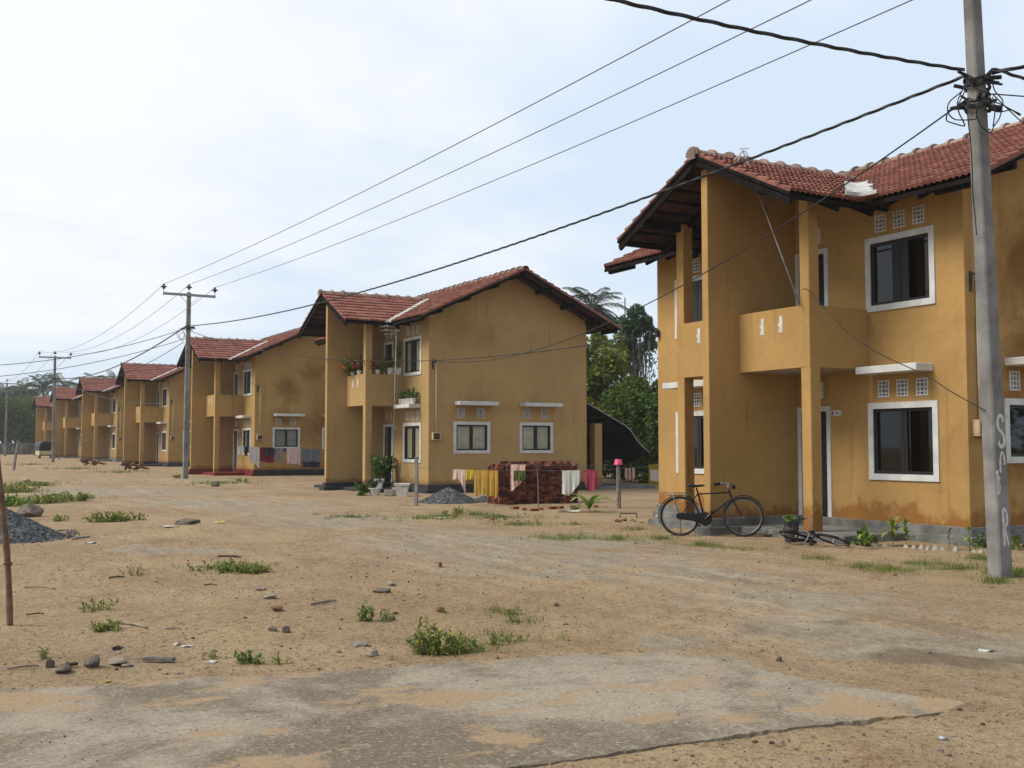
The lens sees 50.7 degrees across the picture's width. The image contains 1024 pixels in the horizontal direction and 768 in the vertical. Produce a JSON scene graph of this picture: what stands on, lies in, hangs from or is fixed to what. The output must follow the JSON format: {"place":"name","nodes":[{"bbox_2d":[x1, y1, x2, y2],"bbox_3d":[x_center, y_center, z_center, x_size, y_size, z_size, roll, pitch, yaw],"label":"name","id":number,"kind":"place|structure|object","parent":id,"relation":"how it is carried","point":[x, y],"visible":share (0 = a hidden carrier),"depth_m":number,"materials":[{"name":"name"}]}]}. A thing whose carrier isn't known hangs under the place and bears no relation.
{"place":"outdoors","nodes":[
{"label":"outdoors","id":0,"kind":"place"},
{"bbox_2d":[0,455,1023,767],"bbox_3d":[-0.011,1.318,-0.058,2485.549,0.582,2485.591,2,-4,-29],"label":"ground","id":1,"kind":"structure","parent":0,"point":[268,519],"depth_m":10.93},
{"bbox_2d":[0,461,12,625],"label":"bamboo pole","id":2,"kind":"object","parent":1,"relation":"on","point":[7,563],"visible":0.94,"depth_m":9.36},
{"bbox_2d":[0,379,19,455],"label":"power pole","id":3,"kind":"object","parent":1,"relation":"on","point":[5,435],"visible":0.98,"depth_m":116.19,"materials":[{"name":"wood"}]},
{"bbox_2d":[0,382,22,401],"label":"coconut palm","id":4,"kind":"object","parent":1,"relation":"on","point":[3,390],"visible":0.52,"depth_m":181.92,"materials":[{"name":"green plant"}]},
{"bbox_2d":[0,397,29,443],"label":"tree","id":5,"kind":"object","parent":1,"relation":"on","point":[12,431],"visible":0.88,"depth_m":147.12,"materials":[{"name":"green plant"}]},
{"bbox_2d":[0,443,34,454],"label":"board fence","id":6,"kind":"object","parent":1,"relation":"on","point":[28,449],"visible":0.59,"depth_m":139.32,"materials":[{"name":"grey wood"}]},
{"bbox_2d":[5,492,34,506],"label":"weed","id":7,"kind":"object","parent":1,"relation":"on","point":[10,501],"visible":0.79,"depth_m":27.56,"materials":[{"name":"green plant"}]},
{"bbox_2d":[1,392,40,443],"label":"tree","id":8,"kind":"object","parent":1,"relation":"on","point":[26,407],"visible":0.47,"depth_m":149.19,"materials":[{"name":"green plant"}]},
{"bbox_2d":[3,483,41,492],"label":"weed","id":9,"kind":"object","parent":1,"relation":"on","point":[24,487],"visible":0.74,"depth_m":34.82,"materials":[{"name":"green plant"}]},
{"bbox_2d":[16,503,43,516],"bbox_3d":[-10.668,2.840,23.915,0.461,0.397,0.521,-1,-3,17],"label":"rock","id":10,"kind":"object","parent":1,"relation":"on","point":[29,510],"visible":0.73,"depth_m":23.78,"materials":[{"name":"grey stone"}]},
{"bbox_2d":[11,384,51,404],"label":"coconut palm","id":11,"kind":"object","parent":1,"relation":"on","point":[25,391],"visible":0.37,"depth_m":171.50,"materials":[{"name":"green plant"}]},
{"bbox_2d":[0,508,79,543],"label":"gravel pile","id":12,"kind":"object","parent":1,"relation":"on","point":[23,529],"visible":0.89,"depth_m":18.07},
{"bbox_2d":[18,372,64,395],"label":"coconut palm","id":13,"kind":"object","parent":1,"relation":"on","point":[42,384],"visible":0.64,"depth_m":177.67,"materials":[{"name":"green plant"}]},
{"bbox_2d":[32,396,52,455],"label":"house","id":14,"kind":"structure","parent":1,"relation":"on","point":[42,405],"depth_m":125.64,"materials":[{"name":"paint"}]},
{"bbox_2d":[34,441,51,457],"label":"three wheeler","id":15,"kind":"object","parent":1,"relation":"on","point":[42,448],"visible":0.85,"depth_m":100.95,"materials":[{"name":"beige metal"}]},
{"bbox_2d":[26,493,62,503],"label":"weed","id":16,"kind":"object","parent":1,"relation":"on","point":[47,498],"visible":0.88,"depth_m":28.68,"materials":[{"name":"green plant"}]},
{"bbox_2d":[38,351,72,461],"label":"power pole","id":17,"kind":"object","parent":1,"relation":"on","point":[53,416],"visible":0.92,"depth_m":82.88,"materials":[{"name":"concrete"}]},
{"bbox_2d":[56,326,185,378],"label":"twisted cable","id":18,"kind":"object","parent":17,"relation":"attached to","point":[126,361],"visible":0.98,"depth_m":58.86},
{"bbox_2d":[45,373,78,394],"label":"coconut palm","id":19,"kind":"object","parent":1,"relation":"on","point":[68,383],"visible":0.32,"depth_m":189.22,"materials":[{"name":"green plant"}]},
{"bbox_2d":[50,386,81,457],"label":"house","id":20,"kind":"structure","parent":1,"relation":"on","point":[68,416],"depth_m":104.35,"materials":[{"name":"paint"}]},
{"bbox_2d":[83,654,99,667],"bbox_3d":[-2.937,1.949,7.556,0.115,0.120,0.088,3,-4,-42],"label":"rock","id":21,"kind":"object","parent":1,"relation":"on","point":[92,661],"visible":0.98,"depth_m":7.54,"materials":[{"name":"grey stone"}]},
{"bbox_2d":[77,598,118,611],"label":"weed","id":22,"kind":"object","parent":1,"relation":"on","point":[98,606],"visible":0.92,"depth_m":10.16,"materials":[{"name":"green plant"}]},
{"bbox_2d":[80,511,118,522],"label":"weed","id":23,"kind":"object","parent":1,"relation":"on","point":[95,517],"visible":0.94,"depth_m":22.12,"materials":[{"name":"green plant"}]},
{"bbox_2d":[75,376,124,461],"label":"house","id":24,"kind":"structure","parent":1,"relation":"on","point":[102,430],"depth_m":88.30,"materials":[{"name":"paint"}]},
{"bbox_2d":[88,617,122,631],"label":"weed","id":25,"kind":"object","parent":1,"relation":"on","point":[112,625],"visible":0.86,"depth_m":9.02,"materials":[{"name":"green plant"}]},
{"bbox_2d":[107,656,128,664],"bbox_3d":[-2.801,1.979,7.724,0.143,0.069,0.179,-1,-3,10],"label":"rock","id":26,"kind":"object","parent":1,"relation":"on","point":[116,660],"visible":0.99,"depth_m":7.67,"materials":[{"name":"stone"}]},
{"bbox_2d":[104,510,133,521],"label":"weed","id":27,"kind":"object","parent":1,"relation":"on","point":[121,517],"visible":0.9,"depth_m":22.26,"materials":[{"name":"green plant"}]},
{"bbox_2d":[115,362,191,466],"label":"house","id":28,"kind":"structure","parent":1,"relation":"on","point":[153,435],"depth_m":71.59,"materials":[{"name":"paint"}]},
{"bbox_2d":[141,655,175,661],"bbox_3d":[-2.568,1.994,7.847,0.247,0.032,0.055,-1,-3,10],"label":"plank","id":29,"kind":"object","parent":1,"relation":"on","point":[157,658],"visible":1,"depth_m":7.83,"materials":[{"name":"grey wood"}]},
{"bbox_2d":[174,518,200,524],"bbox_3d":[-6.311,2.697,21.013,0.469,0.177,0.283,0,-3,-1],"label":"rock","id":30,"kind":"object","parent":1,"relation":"on","point":[187,521],"visible":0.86,"depth_m":20.92,"materials":[{"name":"grey stone"}]},
{"bbox_2d":[161,284,217,478],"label":"power pole","id":31,"kind":"object","parent":1,"relation":"on","point":[188,329],"visible":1,"depth_m":48.00,"materials":[{"name":"concrete"}]},
{"bbox_2d":[191,331,654,361],"bbox_3d":[-5.573,-1.695,36.179,0.024,2.756,29.808,2,-4,-36],"label":"service wire","id":32,"kind":"object","parent":31,"relation":"attached to","point":[448,359],"visible":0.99,"depth_m":30.60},
{"bbox_2d":[216,557,247,573],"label":"weed","id":33,"kind":"object","parent":1,"relation":"on","point":[231,566],"visible":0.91,"depth_m":13.22,"materials":[{"name":"green plant"}]},
{"bbox_2d":[232,650,269,664],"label":"weed","id":34,"kind":"object","parent":1,"relation":"on","point":[250,659],"visible":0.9,"depth_m":7.75,"materials":[{"name":"green plant"}]},
{"bbox_2d":[177,327,325,475],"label":"house","id":35,"kind":"structure","parent":1,"relation":"on","point":[281,405],"depth_m":53.11,"materials":[{"name":"paint"}]},
{"bbox_2d":[242,428,250,454],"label":"window","id":36,"kind":"structure","parent":35,"relation":"in","point":[246,432],"depth_m":53.01,"materials":[{"name":"white paint"}]},
{"bbox_2d":[243,369,251,395],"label":"window","id":37,"kind":"structure","parent":35,"relation":"in","point":[247,386],"depth_m":53.06,"materials":[{"name":"white paint"}]},
{"bbox_2d":[272,427,299,448],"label":"window","id":38,"kind":"structure","parent":35,"relation":"in","point":[283,437],"depth_m":52.53,"materials":[{"name":"white paint"}]},
{"bbox_2d":[238,560,272,574],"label":"weed","id":39,"kind":"object","parent":1,"relation":"on","point":[254,570],"visible":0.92,"depth_m":13.13,"materials":[{"name":"green plant"}]},
{"bbox_2d":[353,481,370,495],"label":"garden bush","id":40,"kind":"object","parent":1,"relation":"on","point":[363,487],"visible":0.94,"depth_m":33.53,"materials":[{"name":"green plant"}]},
{"bbox_2d":[355,600,377,621],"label":"weed","id":41,"kind":"object","parent":1,"relation":"on","point":[362,614],"visible":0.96,"depth_m":9.59,"materials":[{"name":"green plant"}]},
{"bbox_2d":[366,476,381,494],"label":"potted plant","id":42,"kind":"object","parent":1,"relation":"on","point":[374,489],"visible":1,"depth_m":33.60,"materials":[{"name":"green plant"}]},
{"bbox_2d":[370,453,389,487],"bbox_3d":[-4.436,2.939,35.908,0.875,1.294,0.700,-3,-5,43],"label":"potted plant","id":43,"kind":"object","parent":1,"relation":"on","point":[378,467],"visible":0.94,"depth_m":35.83,"materials":[{"name":"green plant"}]},
{"bbox_2d":[378,455,397,486],"bbox_3d":[-4.271,3.007,36.826,0.786,1.241,0.677,-2,-4,33],"label":"potted plant","id":44,"kind":"object","parent":1,"relation":"on","point":[387,474],"visible":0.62,"depth_m":36.79,"materials":[{"name":"green plant"}]},
{"bbox_2d":[382,325,399,489],"bbox_3d":[-3.735,0.921,33.481,0.547,5.441,0.560,2,-4,-29],"label":"tv aerial","id":45,"kind":"object","parent":1,"relation":"on","point":[394,387],"visible":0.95,"depth_m":33.63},
{"bbox_2d":[394,483,409,496],"bbox_3d":[-3.351,3.227,32.941,0.475,0.400,0.475,0,-3,-2],"label":"planter","id":46,"kind":"object","parent":1,"relation":"on","point":[401,489],"visible":1,"depth_m":32.76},
{"bbox_2d":[414,457,417,505],"bbox_3d":[-2.524,2.712,28.468,0.093,1.571,0.093,-1,-3,15],"label":"line post","id":47,"kind":"object","parent":1,"relation":"on","point":[415,481],"visible":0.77,"depth_m":28.44,"materials":[{"name":"concrete"}]},
{"bbox_2d":[418,460,598,465],"bbox_3d":[0.022,2.035,27.918,5.367,0.128,0.008,-1,-3,15],"label":"clothes line","id":48,"kind":"object","parent":47,"relation":"attached to","point":[509,464],"visible":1,"depth_m":27.56,"materials":[{"name":"grey metal"}]},
{"bbox_2d":[510,464,525,490],"bbox_3d":[0.154,2.418,27.849,0.410,0.697,0.097,-1,-3,13],"label":"dress","id":49,"kind":"object","parent":48,"relation":"hanging from","point":[513,468],"visible":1,"depth_m":27.87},
{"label":"clothes line","id":50,"kind":"object","parent":47,"relation":"attached to","visible":0},
{"bbox_2d":[453,469,465,491],"bbox_3d":[-1.381,2.547,28.165,0.348,0.648,0.072,-1,-3,15],"label":"cloth","id":51,"kind":"object","parent":50,"relation":"hanging from","point":[459,474],"visible":1,"depth_m":28.17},
{"bbox_2d":[474,470,487,495],"bbox_3d":[-0.790,2.562,28.011,0.401,0.668,0.070,-1,-3,14],"label":"towel","id":52,"kind":"object","parent":50,"relation":"hanging from","point":[480,481],"visible":1,"depth_m":28.02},
{"bbox_2d":[488,470,497,497],"bbox_3d":[-0.486,2.586,27.933,0.261,0.712,0.074,-1,-3,14],"label":"towel","id":53,"kind":"object","parent":50,"relation":"hanging from","point":[493,483],"visible":1,"depth_m":27.93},
{"bbox_2d":[562,470,579,494],"bbox_3d":[1.493,2.505,27.423,0.479,0.640,0.072,-1,-3,14],"label":"towel","id":54,"kind":"object","parent":50,"relation":"hanging from","point":[570,481],"visible":0.99,"depth_m":27.42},
{"bbox_2d":[583,470,597,490],"bbox_3d":[1.986,2.438,27.298,0.379,0.548,0.072,-1,-3,15],"label":"cloth","id":55,"kind":"object","parent":50,"relation":"hanging from","point":[590,478],"visible":1,"depth_m":27.30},
{"bbox_2d":[406,616,446,655],"bbox_3d":[-0.639,1.891,8.056,0.292,0.332,0.300,2,-4,-29],"label":"weed","id":56,"kind":"object","parent":1,"relation":"on","point":[431,643],"visible":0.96,"depth_m":8.02,"materials":[{"name":"green plant"}]},
{"bbox_2d":[418,487,479,503],"bbox_3d":[-1.722,3.096,29.890,1.937,0.529,1.765,2,-4,-29],"label":"gravel pile","id":57,"kind":"object","parent":1,"relation":"on","point":[448,495],"visible":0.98,"depth_m":29.51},
{"bbox_2d":[433,629,470,654],"bbox_3d":[-0.468,1.944,8.122,0.328,0.235,0.267,2,-4,-29],"label":"weed","id":58,"kind":"object","parent":1,"relation":"on","point":[448,643],"visible":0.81,"depth_m":8.08,"materials":[{"name":"green plant"}]},
{"bbox_2d":[298,266,619,493],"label":"house","id":59,"kind":"structure","parent":1,"relation":"on","point":[468,414],"depth_m":36.63,"materials":[{"name":"paint"}]},
{"bbox_2d":[338,356,362,375],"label":"potted plant","id":60,"kind":"object","parent":59,"relation":"on","point":[348,368],"visible":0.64,"depth_m":37.02,"materials":[{"name":"green plant"}]},
{"bbox_2d":[350,356,362,374],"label":"potted plant","id":61,"kind":"object","parent":59,"relation":"on","point":[358,363],"visible":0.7,"depth_m":36.59,"materials":[{"name":"green plant"}]},
{"bbox_2d":[362,360,388,373],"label":"potted plant","id":62,"kind":"object","parent":59,"relation":"on","point":[378,368],"visible":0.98,"depth_m":36.24,"materials":[{"name":"green plant"}]},
{"bbox_2d":[383,424,392,481],"bbox_3d":[-4.269,2.413,37.760,0.158,1.998,0.820,2,-4,-29],"label":"door","id":63,"kind":"structure","parent":59,"relation":"in","point":[389,426],"depth_m":37.89,"materials":[{"name":"white paint"}]},
{"bbox_2d":[384,341,393,374],"bbox_3d":[-4.269,-0.383,37.922,0.158,2.178,0.820,2,-4,-29],"label":"door","id":64,"kind":"structure","parent":59,"relation":"in","point":[390,347],"depth_m":38.03,"materials":[{"name":"white paint"}]},
{"bbox_2d":[403,422,420,462],"bbox_3d":[-3.293,1.952,36.021,0.121,1.320,1.450,2,-4,-29],"label":"window","id":65,"kind":"structure","parent":59,"relation":"in","point":[411,431],"depth_m":36.07,"materials":[{"name":"white paint"}]},
{"bbox_2d":[403,335,421,376],"bbox_3d":[-3.293,-0.928,36.187,0.122,1.290,1.450,2,-4,-29],"label":"window","id":66,"kind":"structure","parent":59,"relation":"in","point":[412,349],"depth_m":36.19,"materials":[{"name":"white paint"}]},
{"bbox_2d":[453,421,489,453],"bbox_3d":[-1.344,1.769,35.705,1.360,1.050,0.120,2,-4,-29],"label":"window","id":67,"kind":"structure","parent":59,"relation":"in","point":[468,437],"depth_m":35.70,"materials":[{"name":"white paint"}]},
{"bbox_2d":[519,422,552,452],"bbox_3d":[0.811,1.839,36.921,1.330,1.050,0.121,2,-4,-29],"label":"window","id":68,"kind":"structure","parent":59,"relation":"in","point":[538,438],"depth_m":36.91,"materials":[{"name":"white paint"}]},
{"bbox_2d":[586,402,649,486],"bbox_3d":[2.284,2.497,41.419,2.970,3.464,6.035,2,-4,-29],"label":"sheet awning","id":69,"kind":"object","parent":59,"relation":"attached to","point":[610,437],"visible":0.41,"depth_m":39.63,"materials":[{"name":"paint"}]},
{"bbox_2d":[453,634,488,653],"bbox_3d":[-0.348,1.992,8.166,0.393,0.196,0.271,6,-7,-60],"label":"weed","id":70,"kind":"object","parent":1,"relation":"on","point":[473,641],"visible":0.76,"depth_m":8.18,"materials":[{"name":"green plant"}]},
{"bbox_2d":[0,651,964,767],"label":"concrete slab","id":71,"kind":"structure","parent":1,"relation":"on","point":[223,713],"depth_m":6.26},
{"bbox_2d":[491,632,528,643],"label":"weed","id":72,"kind":"object","parent":1,"relation":"on","point":[508,639],"visible":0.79,"depth_m":8.61,"materials":[{"name":"green plant"}]},
{"bbox_2d":[487,461,577,504],"bbox_3d":[0.550,2.691,29.599,2.368,1.150,1.021,1,-4,-21],"label":"brick stack","id":73,"kind":"object","parent":1,"relation":"on","point":[525,491],"visible":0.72,"depth_m":29.17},
{"bbox_2d":[562,494,617,511],"bbox_3d":[1.796,2.946,25.671,1.304,0.657,1.293,2,-4,-29],"label":"coconut seedling","id":74,"kind":"object","parent":1,"relation":"on","point":[590,501],"visible":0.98,"depth_m":25.61,"materials":[{"name":"green plant"}]},
{"bbox_2d":[563,287,627,358],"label":"coconut palm","id":75,"kind":"object","parent":1,"relation":"on","point":[595,306],"visible":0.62,"depth_m":65.59,"materials":[{"name":"green plant"}]},
{"bbox_2d":[586,332,644,427],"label":"garden tree","id":76,"kind":"object","parent":1,"relation":"on","point":[605,367],"visible":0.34,"depth_m":46.06,"materials":[{"name":"green plant"}]},
{"bbox_2d":[616,465,620,507],"bbox_3d":[2.671,2.710,27.118,0.116,1.423,0.128,2,-4,-29],"label":"line post","id":77,"kind":"object","parent":1,"relation":"on","point":[618,485],"visible":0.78,"depth_m":27.09,"materials":[{"name":"grey wood"}]},
{"bbox_2d":[596,483,654,488],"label":"yard slab","id":78,"kind":"structure","parent":1,"relation":"on","point":[610,485],"depth_m":39.43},
{"bbox_2d":[600,374,658,482],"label":"garden tree","id":79,"kind":"object","parent":1,"relation":"on","point":[636,405],"visible":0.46,"depth_m":43.36,"materials":[{"name":"green plant"}]},
{"bbox_2d":[611,303,657,475],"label":"creeper tree","id":80,"kind":"object","parent":1,"relation":"on","point":[633,324],"visible":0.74,"depth_m":52.62,"materials":[{"name":"green plant"}]},
{"bbox_2d":[656,482,763,536],"bbox_3d":[3.438,2.187,18.845,1.860,0.934,0.582,-1,-7,11],"label":"bicycle","id":81,"kind":"object","parent":1,"relation":"on","point":[702,518],"visible":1,"depth_m":18.81,"materials":[{"name":"black metal"}]},
{"bbox_2d":[782,514,799,541],"bbox_3d":[4.564,2.353,17.701,0.275,0.454,0.322,-1,-4,20],"label":"plant bucket","id":82,"kind":"object","parent":1,"relation":"on","point":[792,524],"visible":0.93,"depth_m":17.63,"materials":[{"name":"green plant"}]},
{"bbox_2d":[773,517,849,545],"bbox_3d":[4.675,2.399,16.995,0.672,0.419,1.339,27,-16,-27],"label":"bicycle","id":83,"kind":"object","parent":1,"relation":"on","point":[787,529],"visible":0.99,"depth_m":16.95,"materials":[{"name":"black metal"}]},
{"bbox_2d":[604,117,1023,545],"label":"house","id":84,"kind":"structure","parent":1,"relation":"on","point":[776,401],"depth_m":18.83,"materials":[{"name":"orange paint"}]},
{"bbox_2d":[674,275,702,338],"bbox_3d":[3.950,-1.653,22.956,0.113,1.290,1.450,2,-4,-29],"label":"window","id":85,"kind":"structure","parent":84,"relation":"in","point":[697,283],"depth_m":22.99,"materials":[{"name":"white paint"}]},
{"bbox_2d":[676,411,703,473],"bbox_3d":[3.950,1.227,22.790,0.113,1.320,1.450,2,-4,-29],"label":"window","id":86,"kind":"structure","parent":84,"relation":"in","point":[698,415],"depth_m":22.79,"materials":[{"name":"white paint"}]},
{"bbox_2d":[734,148,800,305],"bbox_3d":[4.427,-2.774,18.960,0.070,3.009,1.559,2,-4,-36],"label":"aerial mast","id":87,"kind":"object","parent":84,"relation":"attached to","point":[763,205],"visible":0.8,"depth_m":18.79,"materials":[{"name":"metal"}]},
{"bbox_2d":[795,248,828,305],"bbox_3d":[5.611,-1.376,20.043,0.158,2.178,0.820,2,-4,-29],"label":"door","id":88,"kind":"structure","parent":84,"relation":"in","point":[823,259],"depth_m":19.94,"materials":[{"name":"white paint"}]},
{"bbox_2d":[797,406,832,516],"bbox_3d":[5.611,1.419,19.881,0.158,1.998,0.820,2,-4,-29],"label":"door","id":89,"kind":"structure","parent":84,"relation":"in","point":[826,448],"depth_m":19.76,"materials":[{"name":"white paint"}]},
{"bbox_2d":[864,225,935,312],"bbox_3d":[6.582,-1.922,18.306,0.113,1.290,1.450,2,-4,-29],"label":"window","id":90,"kind":"structure","parent":84,"relation":"in","point":[903,269],"depth_m":18.28,"materials":[{"name":"white paint"}]},
{"bbox_2d":[868,400,939,481],"bbox_3d":[6.582,0.959,18.140,0.113,1.320,1.450,2,-4,-29],"label":"window","id":91,"kind":"structure","parent":84,"relation":"in","point":[906,448],"depth_m":18.11,"materials":[{"name":"white paint"}]},
{"bbox_2d":[1004,398,1023,462],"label":"window","id":92,"kind":"structure","parent":84,"relation":"in","point":[1013,408],"depth_m":17.63,"materials":[{"name":"white paint"}]},
{"bbox_2d":[851,519,877,546],"bbox_3d":[5.512,2.476,16.875,0.318,0.706,0.515,1,-3,-10],"label":"bush","id":93,"kind":"object","parent":1,"relation":"on","point":[861,541],"visible":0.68,"depth_m":16.79,"materials":[{"name":"green plant"}]},
{"bbox_2d":[877,516,909,542],"bbox_3d":[5.934,2.320,16.832,0.522,0.500,0.492,0,-3,-5],"label":"young plant","id":94,"kind":"object","parent":1,"relation":"on","point":[893,524],"visible":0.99,"depth_m":16.83,"materials":[{"name":"green plant"}]},
{"bbox_2d":[946,0,1020,578],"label":"power pole","id":95,"kind":"object","parent":1,"relation":"on","point":[979,101],"visible":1,"depth_m":12.79,"materials":[{"name":"concrete"}]},
{"bbox_2d":[164,0,729,283],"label":"overhead wire","id":96,"kind":"object","parent":95,"relation":"attached to","point":[495,123],"visible":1,"depth_m":20.59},
{"bbox_2d":[189,0,810,284],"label":"overhead wire","id":97,"kind":"object","parent":95,"relation":"attached to","point":[550,125],"visible":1,"depth_m":20.86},
{"bbox_2d":[215,0,912,287],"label":"overhead wire","id":98,"kind":"object","parent":95,"relation":"attached to","point":[625,124],"visible":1,"depth_m":20.57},
{"bbox_2d":[188,75,964,325],"bbox_3d":[-4.539,-3.017,30.551,0.047,1.210,40.434,2,-4,-30],"label":"twisted cable","id":99,"kind":"object","parent":95,"relation":"attached to","point":[808,136],"visible":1,"depth_m":17.65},
{"bbox_2d":[440,98,967,362],"bbox_3d":[1.466,-1.853,23.884,0.020,1.809,23.567,1,-4,-20],"label":"service wire","id":100,"kind":"object","parent":95,"relation":"attached to","point":[963,101],"visible":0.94,"depth_m":16.78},
{"bbox_2d":[606,0,964,70],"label":"twisted cable","id":101,"kind":"object","parent":95,"relation":"attached to","point":[697,19],"visible":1,"depth_m":11.28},
{"bbox_2d":[803,288,985,410],"bbox_3d":[5.455,-0.642,15.382,0.551,2.246,5.516,0,-3,-7],"label":"service wire","id":102,"kind":"object","parent":95,"relation":"attached to","point":[896,361],"visible":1,"depth_m":15.86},
{"bbox_2d":[974,532,1023,549],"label":"bush","id":103,"kind":"object","parent":1,"relation":"on","point":[1013,541],"visible":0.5,"depth_m":16.31,"materials":[{"name":"green plant"}]},
{"bbox_2d":[0,520,1023,767],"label":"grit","id":104,"kind":"object","parent":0,"point":[516,652],"visible":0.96,"depth_m":8.19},
{"bbox_2d":[0,0,1023,443],"label":"sky","id":105,"kind":"structure","parent":0,"point":[145,145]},
{"bbox_2d":[4,462,1023,659],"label":"grass","id":106,"kind":"structure","parent":0,"point":[987,579],"depth_m":14.93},
{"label":"clothes line","id":107,"kind":"object","parent":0,"visible":0},
{"bbox_2d":[249,447,259,467],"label":"cloth","id":108,"kind":"object","parent":107,"relation":"hanging from","point":[254,452],"visible":1,"depth_m":50.10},
{"bbox_2d":[260,447,273,462],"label":"cloth","id":109,"kind":"object","parent":107,"relation":"hanging from","point":[267,458],"visible":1,"depth_m":50.34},
{"bbox_2d":[287,448,300,463],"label":"towel","id":110,"kind":"object","parent":107,"relation":"hanging from","point":[293,455],"visible":1,"depth_m":50.95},
{"bbox_2d":[303,449,319,461],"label":"towel","id":111,"kind":"object","parent":107,"relation":"hanging from","point":[309,455],"visible":1,"depth_m":51.32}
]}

